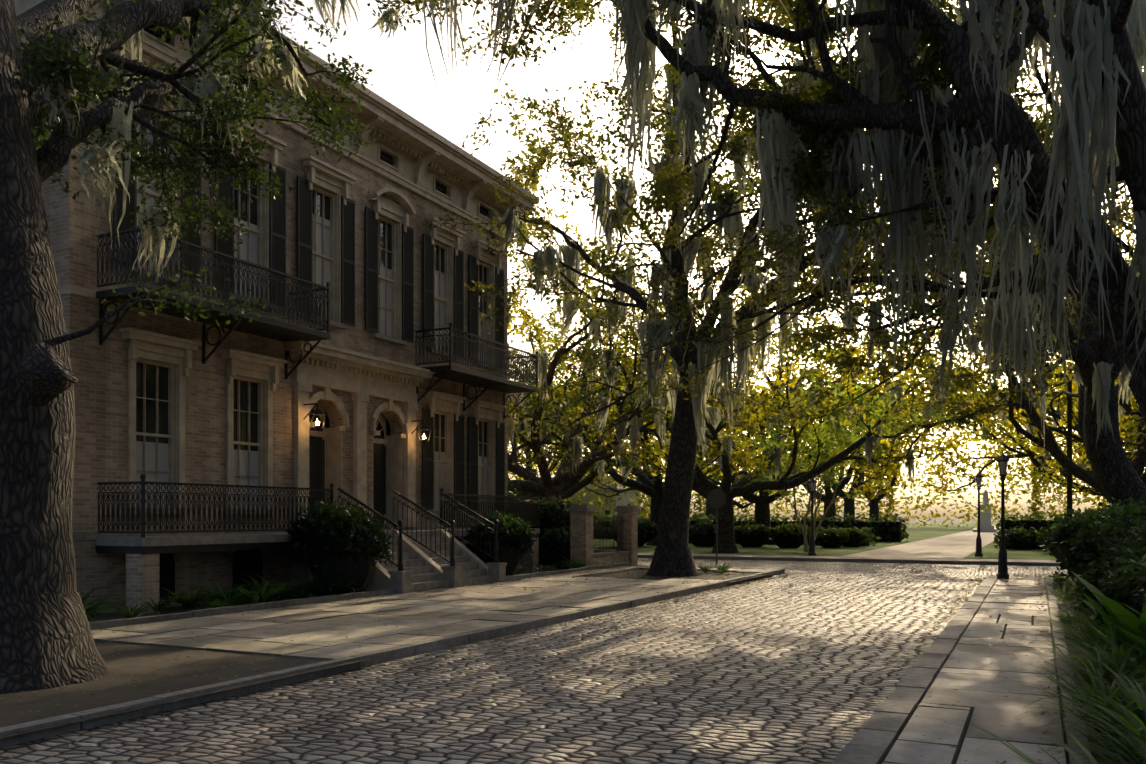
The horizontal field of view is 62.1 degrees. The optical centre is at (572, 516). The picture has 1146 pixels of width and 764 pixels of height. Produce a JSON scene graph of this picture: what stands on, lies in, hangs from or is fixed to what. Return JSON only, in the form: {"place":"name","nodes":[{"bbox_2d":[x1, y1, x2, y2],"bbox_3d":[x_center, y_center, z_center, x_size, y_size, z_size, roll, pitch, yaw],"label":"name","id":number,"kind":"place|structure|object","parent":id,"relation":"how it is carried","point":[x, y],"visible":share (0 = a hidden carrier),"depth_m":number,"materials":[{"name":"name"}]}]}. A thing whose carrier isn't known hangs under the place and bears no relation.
{"place":"outdoors","nodes":[
{"label":"outdoors","id":0,"kind":"place"},
{"bbox_2d":[0,642,370,738],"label":"dirt strip","id":1,"kind":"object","parent":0,"point":[71,697],"visible":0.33,"depth_m":10.10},
{"bbox_2d":[0,0,457,693],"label":"oak","id":2,"kind":"object","parent":1,"relation":"in","point":[46,640],"depth_m":10.52,"materials":[{"name":"plant"}]},
{"bbox_2d":[31,0,405,282],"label":"spanish moss","id":3,"kind":"object","parent":2,"relation":"attached to","point":[94,166],"visible":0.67,"depth_m":13.25,"materials":[{"name":"grey plant"}]},
{"bbox_2d":[33,19,538,616],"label":"brick house walls","id":4,"kind":"structure","parent":0,"point":[101,413],"depth_m":20.12,"materials":[{"name":"beige brick"}]},
{"bbox_2d":[113,96,503,508],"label":"window shutters","id":5,"kind":"object","parent":4,"relation":"attached to","point":[278,228],"visible":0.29,"depth_m":25.02,"materials":[{"name":"black wood"}]},
{"bbox_2d":[114,93,504,510],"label":"house shutter frames","id":6,"kind":"structure","parent":4,"relation":"attached to","point":[311,248],"depth_m":24.86,"materials":[{"name":"black wood"}]},
{"bbox_2d":[96,26,538,570],"bbox_3d":[-4.223,-4.354,23.997,3.220,11.120,15.310,0,0,26],"label":"house ironwork","id":7,"kind":"object","parent":4,"relation":"attached to","point":[266,327],"visible":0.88,"depth_m":20.23,"materials":[{"name":"black metal"}]},
{"bbox_2d":[309,436,383,524],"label":"front doors","id":8,"kind":"structure","parent":4,"relation":"in","point":[315,462],"depth_m":26.06,"materials":[{"name":"black wood"}]},
{"bbox_2d":[91,608,515,660],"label":"pavement","id":9,"kind":"structure","parent":0,"point":[243,630],"depth_m":13.97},
{"bbox_2d":[72,111,539,594],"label":"house","id":10,"kind":"structure","parent":0,"point":[415,575],"depth_m":21.68,"materials":[{"name":"beige stone"}]},
{"bbox_2d":[136,163,486,508],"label":"house blinds","id":11,"kind":"object","parent":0,"point":[151,458],"visible":0.33,"depth_m":21.64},
{"bbox_2d":[144,25,486,599],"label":"window","id":12,"kind":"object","parent":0,"point":[249,562],"visible":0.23,"depth_m":21.05,"materials":[{"name":"black glass"}]},
{"bbox_2d":[280,597,582,621],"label":"pavement","id":13,"kind":"structure","parent":0,"point":[489,612],"depth_m":17.47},
{"bbox_2d":[0,573,984,763],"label":"road","id":14,"kind":"structure","parent":0,"point":[576,687],"depth_m":9.65,"materials":[{"name":"grey stone"}]},
{"bbox_2d":[0,565,1067,763],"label":"fallen leaves","id":15,"kind":"object","parent":14,"relation":"on","point":[764,580],"visible":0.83,"depth_m":14.95,"materials":[{"name":"brown plant"}]},
{"bbox_2d":[367,585,661,607],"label":"pavement","id":16,"kind":"structure","parent":0,"point":[514,596],"depth_m":20.28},
{"bbox_2d":[468,575,721,591],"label":"pavement","id":17,"kind":"structure","parent":0,"point":[607,583],"depth_m":24.21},
{"bbox_2d":[588,570,640,576],"bbox_3d":[-9.053,1.766,4.545,5.240,0.001,60.800,0,0,26],"label":"pavement base","id":18,"kind":"object","parent":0,"point":[613,573],"depth_m":29.67,"materials":[{"name":"black concrete"}]},
{"bbox_2d":[90,518,1143,763],"bbox_3d":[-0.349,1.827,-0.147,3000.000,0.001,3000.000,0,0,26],"label":"ground","id":19,"kind":"structure","parent":0,"point":[198,606],"depth_m":18.75,"materials":[{"name":"soil"}]},
{"bbox_2d":[89,589,396,629],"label":"bed curb","id":20,"kind":"structure","parent":19,"relation":"on","point":[95,625],"depth_m":16.73,"materials":[{"name":"stone"}]},
{"bbox_2d":[14,0,538,590],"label":"house trim","id":21,"kind":"structure","parent":19,"relation":"on","point":[426,158],"depth_m":24.09,"materials":[{"name":"beige stone"}]},
{"bbox_2d":[0,569,782,747],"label":"kerb","id":22,"kind":"structure","parent":19,"relation":"on","point":[403,651],"depth_m":10.69,"materials":[{"name":"stone"}]},
{"bbox_2d":[77,556,738,621],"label":"bed grasses","id":23,"kind":"object","parent":19,"relation":"on","point":[259,593],"visible":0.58,"depth_m":17.94,"materials":[{"name":"green plant"}]},
{"bbox_2d":[287,482,598,595],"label":"bed shrubs","id":24,"kind":"object","parent":19,"relation":"on","point":[376,534],"depth_m":20.70,"materials":[{"name":"green plant"}]},
{"bbox_2d":[506,562,629,579],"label":"bed curb","id":25,"kind":"structure","parent":19,"relation":"on","point":[527,575],"depth_m":28.36,"materials":[{"name":"stone"}]},
{"bbox_2d":[519,511,637,568],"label":"gate pillar","id":26,"kind":"structure","parent":19,"relation":"on","point":[581,535],"depth_m":30.87,"materials":[{"name":"brown brick"}]},
{"bbox_2d":[567,505,639,555],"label":"pillar caps","id":27,"kind":"object","parent":26,"relation":"on","point":[593,509],"visible":0.38,"depth_m":32.47,"materials":[{"name":"grey stone"}]},
{"bbox_2d":[593,516,624,552],"bbox_3d":[-5.416,0.587,35.873,14.740,1.260,3.540,0,0,26],"label":"iron garden fence","id":28,"kind":"object","parent":26,"relation":"attached to","point":[606,547],"visible":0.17,"depth_m":32.66,"materials":[{"name":"black metal"}]},
{"bbox_2d":[510,366,666,499],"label":"oak","id":29,"kind":"object","parent":19,"relation":"on","point":[626,460],"depth_m":47.42,"materials":[{"name":"green plant"}]},
{"bbox_2d":[562,489,640,520],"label":"house","id":30,"kind":"structure","parent":19,"relation":"on","point":[625,500],"depth_m":143.19,"materials":[{"name":"grey"}]},
{"bbox_2d":[580,476,626,488],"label":"house roof","id":31,"kind":"structure","parent":30,"relation":"attached to","point":[618,486],"depth_m":143.47,"materials":[{"name":"grey"}]},
{"bbox_2d":[508,142,826,499],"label":"tree","id":32,"kind":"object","parent":19,"relation":"on","point":[740,453],"depth_m":48.21,"materials":[{"name":"green plant"}]},
{"bbox_2d":[508,169,755,470],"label":"spanish moss","id":33,"kind":"object","parent":32,"relation":"attached to","point":[729,443],"visible":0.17,"depth_m":49.84,"materials":[{"name":"grey plant"}]},
{"bbox_2d":[508,179,819,482],"bbox_3d":[-2.991,-6.912,40.785,22.458,11.062,16.953,0,0,-21],"label":"spanish moss","id":34,"kind":"object","parent":32,"relation":"attached to","point":[634,431],"visible":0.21,"depth_m":39.38,"materials":[{"name":"grey plant"}]},
{"bbox_2d":[552,565,784,572],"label":"kerb end","id":35,"kind":"structure","parent":19,"relation":"on","point":[715,567],"depth_m":31.19,"materials":[{"name":"stone"}]},
{"bbox_2d":[508,186,834,503],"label":"oak","id":36,"kind":"object","parent":19,"relation":"on","point":[547,486],"depth_m":42.07,"materials":[{"name":"green plant"}]},
{"bbox_2d":[430,0,1100,576],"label":"street oak","id":37,"kind":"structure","parent":19,"relation":"on","point":[566,136],"depth_m":27.71,"materials":[{"name":"green plant"}]},
{"bbox_2d":[496,0,1054,471],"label":"spanish moss","id":38,"kind":"object","parent":37,"relation":"attached to","point":[730,226],"visible":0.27,"depth_m":27.12,"materials":[{"name":"grey plant"}]},
{"bbox_2d":[588,283,982,552],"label":"tree","id":39,"kind":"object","parent":19,"relation":"on","point":[726,533],"depth_m":45.14,"materials":[{"name":"green plant"}]},
{"bbox_2d":[597,317,953,484],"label":"spanish moss","id":40,"kind":"object","parent":39,"relation":"attached to","point":[714,416],"visible":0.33,"depth_m":44.67,"materials":[{"name":"grey plant"}]},
{"bbox_2d":[510,251,1069,527],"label":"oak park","id":41,"kind":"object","parent":19,"relation":"on","point":[824,370],"depth_m":59.22,"materials":[{"name":"green plant"}]},
{"bbox_2d":[523,261,949,491],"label":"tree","id":42,"kind":"object","parent":41,"relation":"attached to","point":[795,389],"visible":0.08,"depth_m":57.70,"materials":[{"name":"green plant"}]},
{"bbox_2d":[508,370,1145,526],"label":"tree line","id":43,"kind":"object","parent":19,"relation":"on","point":[888,510],"visible":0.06,"depth_m":156.81,"materials":[{"name":"green plant"}]},
{"bbox_2d":[707,238,952,520],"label":"tree","id":44,"kind":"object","parent":19,"relation":"on","point":[826,498],"depth_m":79.35,"materials":[{"name":"green plant"}]},
{"bbox_2d":[638,555,1060,565],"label":"kerb","id":45,"kind":"structure","parent":19,"relation":"on","point":[880,561],"depth_m":37.80,"materials":[{"name":"stone"}]},
{"bbox_2d":[731,348,968,551],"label":"crape myrtle","id":46,"kind":"object","parent":19,"relation":"on","point":[837,436],"depth_m":47.62,"materials":[{"name":"green plant"}]},
{"bbox_2d":[734,317,993,520],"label":"tree","id":47,"kind":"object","parent":19,"relation":"on","point":[849,505],"depth_m":97.04,"materials":[{"name":"green plant"}]},
{"bbox_2d":[831,576,997,763],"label":"kerb","id":48,"kind":"structure","parent":19,"relation":"on","point":[875,738],"depth_m":9.21,"materials":[{"name":"stone"}]},
{"bbox_2d":[711,0,1145,508],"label":"oak","id":49,"kind":"object","parent":19,"relation":"on","point":[1117,476],"depth_m":22.54,"materials":[{"name":"green plant"}]},
{"bbox_2d":[782,0,1145,454],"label":"spanish moss","id":50,"kind":"object","parent":49,"relation":"attached to","point":[1101,383],"visible":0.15,"depth_m":22.46,"materials":[{"name":"grey plant"}]},
{"bbox_2d":[812,197,1145,509],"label":"tree","id":51,"kind":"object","parent":19,"relation":"on","point":[1063,460],"depth_m":39.01,"materials":[{"name":"green plant"}]},
{"bbox_2d":[954,243,1138,435],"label":"tree","id":52,"kind":"object","parent":51,"relation":"attached to","point":[1121,409],"visible":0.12,"depth_m":42.27,"materials":[{"name":"green plant"}]},
{"bbox_2d":[913,323,1137,496],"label":"tree","id":53,"kind":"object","parent":19,"relation":"on","point":[1009,444],"depth_m":55.85,"materials":[{"name":"green plant"}]},
{"bbox_2d":[928,360,1058,472],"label":"spanish moss","id":54,"kind":"object","parent":53,"relation":"attached to","point":[984,433],"visible":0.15,"depth_m":55.43,"materials":[{"name":"grey plant"}]},
{"bbox_2d":[955,569,1145,763],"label":"grasses","id":55,"kind":"object","parent":19,"relation":"on","point":[1116,695],"visible":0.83,"depth_m":7.80,"materials":[{"name":"green plant"}]},
{"bbox_2d":[1037,495,1145,633],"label":"shrubs","id":56,"kind":"object","parent":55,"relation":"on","point":[1115,581],"depth_m":15.08,"materials":[{"name":"green plant"}]},
{"bbox_2d":[1045,576,1090,763],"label":"edging","id":57,"kind":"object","parent":19,"relation":"on","point":[1052,605],"depth_m":9.75,"materials":[{"name":"stone"}]},
{"bbox_2d":[1054,163,1132,381],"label":"oak park","id":58,"kind":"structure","parent":19,"relation":"on","point":[1067,364],"depth_m":39.59,"materials":[{"name":"green plant"}]},
{"bbox_2d":[1067,365,1082,385],"bbox_3d":[26.470,-10.350,33.918,16.998,17.988,25.184,0,0,-23],"label":"spanish moss","id":59,"kind":"object","parent":58,"relation":"attached to","point":[1077,379],"visible":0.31,"depth_m":37.95,"materials":[{"name":"grey plant"}]},
{"bbox_2d":[1071,571,1145,671],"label":"broad leaf plant","id":60,"kind":"object","parent":19,"relation":"on","point":[1117,611],"visible":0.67,"depth_m":10.16,"materials":[{"name":"green leaves"}]},
{"bbox_2d":[556,567,765,576],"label":"pavement","id":61,"kind":"structure","parent":0,"point":[606,571],"depth_m":29.46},
{"bbox_2d":[597,570,772,581],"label":"paving","id":62,"kind":"structure","parent":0,"point":[701,576],"depth_m":27.54,"materials":[{"name":"grey stone"}]},
{"bbox_2d":[623,566,777,570],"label":"curb","id":63,"kind":"structure","parent":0,"point":[642,567],"depth_m":30.70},
{"bbox_2d":[260,0,1145,517],"label":"sky","id":64,"kind":"structure","parent":0,"point":[402,75],"materials":[{"name":"white"}]},
{"bbox_2d":[378,0,1145,432],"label":"oak","id":65,"kind":"object","parent":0,"point":[570,10],"depth_m":12.04,"materials":[{"name":"green plant"}]},
{"bbox_2d":[422,0,1145,424],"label":"spanish moss","id":66,"kind":"object","parent":65,"relation":"attached to","point":[1084,102],"visible":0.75,"depth_m":11.16,"materials":[{"name":"grey plant"}]},
{"bbox_2d":[518,558,1075,579],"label":"cross street","id":67,"kind":"structure","parent":0,"point":[909,569],"depth_m":33.50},
{"bbox_2d":[707,489,725,564],"bbox_3d":[5.217,0.402,34.519,0.702,2.850,0.048,0,0,26],"label":"street sign","id":68,"kind":"object","parent":67,"relation":"on","point":[716,499],"visible":0.88,"depth_m":34.51,"materials":[{"name":"grey metal"}]},
{"bbox_2d":[594,524,1056,559],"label":"park lawn","id":69,"kind":"structure","parent":0,"point":[928,531],"depth_m":51.48,"materials":[{"name":"green plant"}]},
{"bbox_2d":[508,265,775,545],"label":"tree","id":70,"kind":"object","parent":69,"relation":"on","point":[530,333],"depth_m":58.95,"materials":[{"name":"green plant"}]},
{"bbox_2d":[524,349,730,491],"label":"spanish moss","id":71,"kind":"object","parent":70,"relation":"attached to","point":[625,474],"visible":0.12,"depth_m":59.92,"materials":[{"name":"grey plant"}]},
{"bbox_2d":[518,363,859,520],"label":"park oak","id":72,"kind":"object","parent":69,"relation":"on","point":[710,510],"depth_m":101.30,"materials":[{"name":"green plant"}]},
{"bbox_2d":[508,305,938,508],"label":"oak","id":73,"kind":"object","parent":69,"relation":"on","point":[774,372],"depth_m":70.72,"materials":[{"name":"green plant"}]},
{"bbox_2d":[808,476,816,555],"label":"park lamp post","id":74,"kind":"object","parent":69,"relation":"on","point":[812,552],"depth_m":41.57,"materials":[{"name":"black metal"}]},
{"bbox_2d":[750,325,919,520],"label":"park oak","id":75,"kind":"object","parent":69,"relation":"on","point":[892,474],"depth_m":124.25,"materials":[{"name":"green plant"}]},
{"bbox_2d":[594,511,1081,549],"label":"park hedges","id":76,"kind":"object","parent":69,"relation":"on","point":[776,531],"depth_m":55.94,"materials":[{"name":"green plant"}]},
{"bbox_2d":[846,526,1000,557],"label":"park walk","id":77,"kind":"structure","parent":69,"relation":"on","point":[960,545],"depth_m":52.98,"materials":[{"name":"beige concrete"}]},
{"bbox_2d":[974,471,982,556],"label":"lamp post","id":78,"kind":"object","parent":69,"relation":"on","point":[978,553],"depth_m":40.75,"materials":[{"name":"black metal"}]},
{"bbox_2d":[973,489,995,531],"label":"park monument","id":79,"kind":"object","parent":69,"relation":"on","point":[986,524],"visible":0.75,"depth_m":109.35,"materials":[{"name":"grey stone"}]},
{"bbox_2d":[838,242,1135,498],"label":"tree","id":80,"kind":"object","parent":69,"relation":"on","point":[1018,437],"depth_m":51.46,"materials":[{"name":"green plant"}]},
{"bbox_2d":[1041,450,1049,459],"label":"spanish moss","id":81,"kind":"object","parent":80,"relation":"attached to","point":[1047,453],"visible":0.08,"depth_m":52.25,"materials":[{"name":"grey plant"}]},
{"bbox_2d":[883,327,1134,495],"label":"tree","id":82,"kind":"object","parent":69,"relation":"on","point":[973,465],"depth_m":71.52,"materials":[{"name":"plant"}]},
{"bbox_2d":[915,356,1145,519],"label":"tree","id":83,"kind":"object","parent":69,"relation":"on","point":[959,435],"depth_m":104.25,"materials":[{"name":"green plant"}]},
{"bbox_2d":[977,367,1145,502],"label":"park oak","id":84,"kind":"object","parent":69,"relation":"on","point":[983,446],"depth_m":133.33,"materials":[{"name":"green plant"}]},
{"bbox_2d":[1055,362,1072,521],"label":"utility pole","id":85,"kind":"object","parent":69,"relation":"on","point":[1069,449],"visible":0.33,"depth_m":44.01,"materials":[{"name":"wood"}]},
{"bbox_2d":[1044,359,1136,486],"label":"tree","id":86,"kind":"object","parent":69,"relation":"on","point":[1080,458],"depth_m":90.70,"materials":[{"name":"green plant"}]},
{"bbox_2d":[1066,408,1088,470],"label":"spanish moss","id":87,"kind":"object","parent":86,"relation":"attached to","point":[1082,466],"visible":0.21,"depth_m":90.73,"materials":[{"name":"grey plant"}]},
{"bbox_2d":[1062,381,1145,465],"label":"park oak","id":88,"kind":"object","parent":69,"relation":"on","point":[1075,385],"depth_m":94.38,"materials":[{"name":"green plant"}]},
{"bbox_2d":[638,553,1060,562],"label":"park pavement","id":89,"kind":"structure","parent":0,"point":[996,560],"depth_m":40.83,"materials":[{"name":"grey concrete"}]},
{"bbox_2d":[801,556,984,560],"bbox_3d":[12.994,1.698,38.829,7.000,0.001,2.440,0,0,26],"label":"curb","id":90,"kind":"structure","parent":89,"relation":"on","point":[905,558],"depth_m":38.78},
{"bbox_2d":[884,703,1067,763],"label":"pavement","id":91,"kind":"structure","parent":0,"point":[972,744],"depth_m":7.49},
{"bbox_2d":[921,668,1061,716],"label":"pavement","id":92,"kind":"structure","parent":0,"point":[975,688],"depth_m":9.55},
{"bbox_2d":[943,637,1056,674],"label":"pavement","id":93,"kind":"structure","parent":0,"point":[963,655],"depth_m":11.83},
{"bbox_2d":[962,622,1052,641],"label":"pavement","id":94,"kind":"structure","parent":0,"point":[992,630],"depth_m":14.37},
{"bbox_2d":[971,613,1050,627],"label":"pavement","id":95,"kind":"structure","parent":0,"point":[1002,618],"depth_m":16.08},
{"bbox_2d":[977,603,1049,617],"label":"pavement","id":96,"kind":"structure","parent":0,"point":[1014,609],"depth_m":17.84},
{"bbox_2d":[984,592,1047,604],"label":"pavement","id":97,"kind":"structure","parent":0,"point":[1020,599],"depth_m":20.15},
{"bbox_2d":[991,585,1045,593],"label":"pavement","id":98,"kind":"structure","parent":0,"point":[1008,588],"depth_m":22.71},
{"bbox_2d":[995,579,1045,585],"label":"pavement","id":99,"kind":"structure","parent":0,"point":[1021,582],"depth_m":25.08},
{"bbox_2d":[1009,577,1042,579],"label":"pavement","id":100,"kind":"structure","parent":0,"point":[1031,578],"depth_m":26.86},
{"bbox_2d":[996,451,1009,578],"bbox_3d":[12.118,-0.064,26.817,0.356,3.600,0.400,0,0,26],"label":"lamp post","id":101,"kind":"object","parent":100,"relation":"on","point":[1002,573],"depth_m":26.76,"materials":[{"name":"black metal"}]},
{"bbox_2d":[953,167,1138,290],"bbox_3d":[22.929,-6.443,27.723,26.547,16.938,26.680,0,0,26],"label":"oak","id":102,"kind":"object","parent":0,"point":[1126,246],"depth_m":28.06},
{"bbox_2d":[1047,380,1136,449],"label":"tree foliage","id":103,"kind":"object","parent":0,"point":[1076,444],"depth_m":76.99,"materials":[{"name":"plant"}]}
]}

